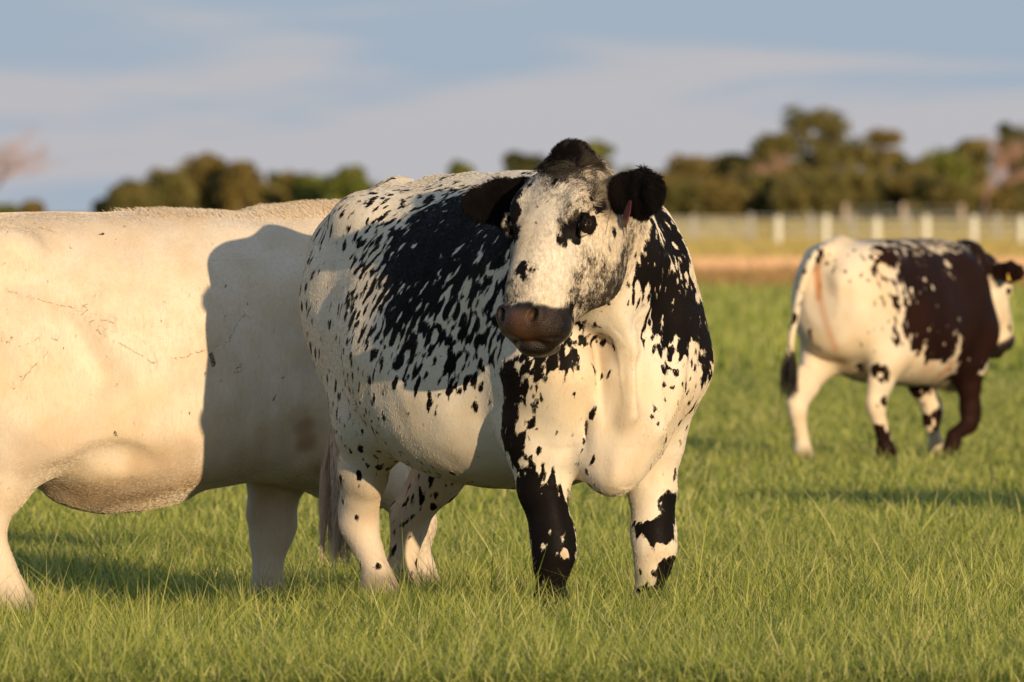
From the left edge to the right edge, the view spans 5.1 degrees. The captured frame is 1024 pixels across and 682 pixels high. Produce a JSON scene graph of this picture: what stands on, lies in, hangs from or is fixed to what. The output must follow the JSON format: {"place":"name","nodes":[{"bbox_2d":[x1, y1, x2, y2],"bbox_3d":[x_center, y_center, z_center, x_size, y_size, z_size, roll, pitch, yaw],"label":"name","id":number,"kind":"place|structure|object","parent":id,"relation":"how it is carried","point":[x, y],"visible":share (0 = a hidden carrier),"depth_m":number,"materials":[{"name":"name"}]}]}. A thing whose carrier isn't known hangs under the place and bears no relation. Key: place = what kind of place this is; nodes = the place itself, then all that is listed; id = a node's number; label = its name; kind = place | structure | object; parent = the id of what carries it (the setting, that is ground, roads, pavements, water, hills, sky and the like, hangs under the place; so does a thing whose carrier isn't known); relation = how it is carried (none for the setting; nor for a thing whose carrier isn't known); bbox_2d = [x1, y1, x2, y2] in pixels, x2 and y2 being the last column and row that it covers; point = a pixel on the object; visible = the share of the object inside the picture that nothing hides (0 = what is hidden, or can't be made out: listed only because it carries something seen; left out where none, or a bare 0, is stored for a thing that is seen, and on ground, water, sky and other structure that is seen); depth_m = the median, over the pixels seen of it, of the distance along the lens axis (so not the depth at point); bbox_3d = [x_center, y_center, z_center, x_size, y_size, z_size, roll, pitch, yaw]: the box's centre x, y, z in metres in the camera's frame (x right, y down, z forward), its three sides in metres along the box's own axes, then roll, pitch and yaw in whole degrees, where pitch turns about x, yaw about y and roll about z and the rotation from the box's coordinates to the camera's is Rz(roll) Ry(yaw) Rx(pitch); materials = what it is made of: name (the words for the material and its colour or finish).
{"place":"outdoors","nodes":[
{"label":"outdoors","id":0,"kind":"place"},
{"bbox_2d":[0,272,1023,681],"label":"grass","id":1,"kind":"structure","parent":0,"point":[788,566],"depth_m":37.05,"materials":[{"name":"green plant"}]},
{"bbox_2d":[0,0,1023,214],"label":"sky","id":2,"kind":"structure","parent":0,"point":[120,89],"materials":[{"name":"blue"}]},
{"bbox_2d":[89,216,1023,565],"bbox_3d":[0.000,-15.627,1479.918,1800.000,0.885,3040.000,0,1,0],"label":"ground","id":3,"kind":"structure","parent":0,"point":[957,224],"depth_m":536.27,"materials":[{"name":"green plant"}]},
{"bbox_2d":[0,202,20,211],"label":"tree","id":4,"kind":"object","parent":3,"relation":"on","point":[10,207],"visible":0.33,"depth_m":859.11,"materials":[{"name":"green plant"}]},
{"bbox_2d":[18,199,45,211],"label":"tree","id":5,"kind":"object","parent":3,"relation":"on","point":[36,205],"visible":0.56,"depth_m":849.34,"materials":[{"name":"green plant"}]},
{"bbox_2d":[0,115,68,183],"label":"bare tree","id":6,"kind":"object","parent":3,"relation":"on","point":[4,167],"visible":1,"depth_m":418.53,"materials":[{"name":"pink plant"}]},
{"bbox_2d":[90,197,108,211],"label":"tree","id":7,"kind":"object","parent":3,"relation":"on","point":[98,205],"visible":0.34,"depth_m":849.16,"materials":[{"name":"green plant"}]},
{"bbox_2d":[105,178,162,211],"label":"tree","id":8,"kind":"object","parent":3,"relation":"on","point":[132,194],"visible":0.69,"depth_m":828.97,"materials":[{"name":"green plant"}]},
{"bbox_2d":[141,166,198,209],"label":"tree","id":9,"kind":"object","parent":3,"relation":"on","point":[175,187],"visible":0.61,"depth_m":838.83,"materials":[{"name":"green plant"}]},
{"bbox_2d":[176,150,227,210],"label":"tree","id":10,"kind":"object","parent":3,"relation":"on","point":[204,171],"visible":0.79,"depth_m":848.65,"materials":[{"name":"green plant"}]},
{"bbox_2d":[0,198,440,616],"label":"cow","id":11,"kind":"object","parent":3,"relation":"on","point":[153,358],"visible":0.54,"depth_m":36.44},
{"bbox_2d":[215,159,269,211],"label":"tree","id":12,"kind":"object","parent":3,"relation":"on","point":[242,184],"visible":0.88,"depth_m":843.98,"materials":[{"name":"green plant"}]},
{"bbox_2d":[257,170,298,206],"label":"tree","id":13,"kind":"object","parent":3,"relation":"on","point":[279,184],"visible":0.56,"depth_m":859.01,"materials":[{"name":"green plant"}]},
{"bbox_2d":[286,172,334,203],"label":"tree","id":14,"kind":"object","parent":3,"relation":"on","point":[305,186],"visible":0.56,"depth_m":849.12,"materials":[{"name":"green plant"}]},
{"bbox_2d":[319,163,378,202],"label":"tree","id":15,"kind":"object","parent":3,"relation":"on","point":[344,181],"visible":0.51,"depth_m":839.16,"materials":[{"name":"green plant"}]},
{"bbox_2d":[447,159,476,173],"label":"tree","id":16,"kind":"object","parent":3,"relation":"on","point":[456,166],"visible":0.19,"depth_m":869.21,"materials":[{"name":"green plant"}]},
{"bbox_2d":[299,137,713,608],"bbox_3d":[-0.004,0.131,35.029,1.040,1.456,2.215,0,1,-33],"label":"cow","id":17,"kind":"object","parent":3,"relation":"on","point":[538,338],"visible":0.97,"depth_m":34.73},
{"bbox_2d":[501,150,544,169],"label":"tree","id":18,"kind":"object","parent":3,"relation":"on","point":[516,160],"visible":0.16,"depth_m":849.31,"materials":[{"name":"green plant"}]},
{"bbox_2d":[587,139,617,168],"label":"tree","id":19,"kind":"object","parent":3,"relation":"on","point":[602,149],"visible":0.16,"depth_m":859.71,"materials":[{"name":"green plant"}]},
{"bbox_2d":[616,166,634,174],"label":"tree","id":20,"kind":"object","parent":3,"relation":"on","point":[626,168],"visible":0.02,"depth_m":849.45,"materials":[{"name":"green plant"}]},
{"bbox_2d":[652,167,688,182],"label":"tree","id":21,"kind":"object","parent":3,"relation":"on","point":[667,174],"visible":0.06,"depth_m":829.01,"materials":[{"name":"green plant"}]},
{"bbox_2d":[662,179,709,219],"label":"bush","id":22,"kind":"object","parent":3,"relation":"on","point":[684,198],"visible":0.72,"depth_m":813.42,"materials":[{"name":"green plant"}]},
{"bbox_2d":[665,151,719,180],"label":"tree","id":23,"kind":"object","parent":3,"relation":"on","point":[692,167],"visible":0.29,"depth_m":844.10,"materials":[{"name":"green plant"}]},
{"bbox_2d":[672,214,753,242],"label":"fence","id":24,"kind":"object","parent":3,"relation":"on","point":[693,228],"visible":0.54,"depth_m":469.85,"materials":[{"name":"white wood"}]},
{"bbox_2d":[691,175,758,219],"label":"bush","id":25,"kind":"object","parent":3,"relation":"on","point":[720,199],"visible":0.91,"depth_m":817.47,"materials":[{"name":"green plant"}]},
{"bbox_2d":[707,151,752,183],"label":"tree","id":26,"kind":"object","parent":3,"relation":"on","point":[725,163],"visible":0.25,"depth_m":858.85,"materials":[{"name":"green plant"}]},
{"bbox_2d":[731,168,795,219],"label":"bush","id":27,"kind":"object","parent":3,"relation":"on","point":[763,183],"visible":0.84,"depth_m":821.07,"materials":[{"name":"green plant"}]},
{"bbox_2d":[745,150,791,173],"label":"bare tree","id":28,"kind":"object","parent":3,"relation":"on","point":[771,166],"visible":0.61,"depth_m":835.11,"materials":[{"name":"brown plant"}]},
{"bbox_2d":[730,129,808,218],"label":"tree","id":29,"kind":"object","parent":3,"relation":"on","point":[766,146],"visible":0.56,"depth_m":839.23,"materials":[{"name":"green plant"}]},
{"bbox_2d":[764,165,855,219],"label":"bush","id":30,"kind":"object","parent":3,"relation":"on","point":[813,192],"visible":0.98,"depth_m":813.21,"materials":[{"name":"green plant"}]},
{"bbox_2d":[778,104,861,199],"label":"tree","id":31,"kind":"object","parent":3,"relation":"on","point":[823,155],"visible":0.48,"depth_m":849.58,"materials":[{"name":"green plant"}]},
{"bbox_2d":[673,216,1023,287],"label":"dry stubble","id":32,"kind":"object","parent":3,"relation":"on","point":[760,251],"visible":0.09,"depth_m":393.03,"materials":[{"name":"beige plant"}]},
{"bbox_2d":[819,168,894,219],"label":"bush","id":33,"kind":"object","parent":3,"relation":"on","point":[868,187],"visible":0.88,"depth_m":818.15,"materials":[{"name":"green plant"}]},
{"bbox_2d":[832,136,887,173],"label":"tree","id":34,"kind":"object","parent":3,"relation":"on","point":[861,153],"visible":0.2,"depth_m":863.93,"materials":[{"name":"green plant"}]},
{"bbox_2d":[748,212,1023,240],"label":"fence","id":35,"kind":"object","parent":3,"relation":"on","point":[852,233],"visible":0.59,"depth_m":499.86,"materials":[{"name":"white wood"}]},
{"bbox_2d":[864,127,907,174],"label":"tree","id":36,"kind":"object","parent":3,"relation":"on","point":[882,138],"visible":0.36,"depth_m":879.19,"materials":[{"name":"green plant"}]},
{"bbox_2d":[857,170,931,219],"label":"bush","id":37,"kind":"object","parent":3,"relation":"on","point":[900,185],"visible":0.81,"depth_m":822.00,"materials":[{"name":"green plant"}]},
{"bbox_2d":[775,216,1023,243],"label":"fence","id":38,"kind":"object","parent":3,"relation":"on","point":[926,220],"visible":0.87,"depth_m":446.87,"materials":[{"name":"white wood"}]},
{"bbox_2d":[779,235,1023,462],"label":"cow","id":39,"kind":"object","parent":3,"relation":"on","point":[922,319],"visible":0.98,"depth_m":56.37},
{"bbox_2d":[843,203,963,221],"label":"fence","id":40,"kind":"object","parent":3,"relation":"on","point":[903,209],"visible":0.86,"depth_m":759.79,"materials":[{"name":"white wood"}]},
{"bbox_2d":[886,155,932,191],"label":"tree","id":41,"kind":"object","parent":3,"relation":"on","point":[915,166],"visible":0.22,"depth_m":849.01,"materials":[{"name":"green plant"}]},
{"bbox_2d":[900,173,978,219],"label":"bush","id":42,"kind":"object","parent":3,"relation":"on","point":[948,196],"visible":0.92,"depth_m":814.20,"materials":[{"name":"green plant"}]},
{"bbox_2d":[916,146,975,199],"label":"tree","id":43,"kind":"object","parent":3,"relation":"on","point":[949,163],"visible":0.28,"depth_m":859.17,"materials":[{"name":"green plant"}]},
{"bbox_2d":[947,137,993,211],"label":"tree","id":44,"kind":"object","parent":3,"relation":"on","point":[979,159],"visible":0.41,"depth_m":874.16,"materials":[{"name":"green plant"}]},
{"bbox_2d":[946,181,1023,219],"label":"bush","id":45,"kind":"object","parent":3,"relation":"on","point":[1002,198],"visible":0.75,"depth_m":817.59,"materials":[{"name":"green plant"}]},
{"bbox_2d":[980,132,1023,219],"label":"bare tree","id":46,"kind":"object","parent":3,"relation":"on","point":[1003,163],"visible":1,"depth_m":799.51,"materials":[{"name":"brown plant"}]},
{"bbox_2d":[992,121,1023,185],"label":"tree","id":47,"kind":"object","parent":3,"relation":"on","point":[1006,130],"visible":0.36,"depth_m":889.22,"materials":[{"name":"green plant"}]},
{"bbox_2d":[998,182,1023,208],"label":"bush","id":48,"kind":"object","parent":3,"relation":"on","point":[1021,201],"visible":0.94,"depth_m":820.89,"materials":[{"name":"green plant"}]}
]}

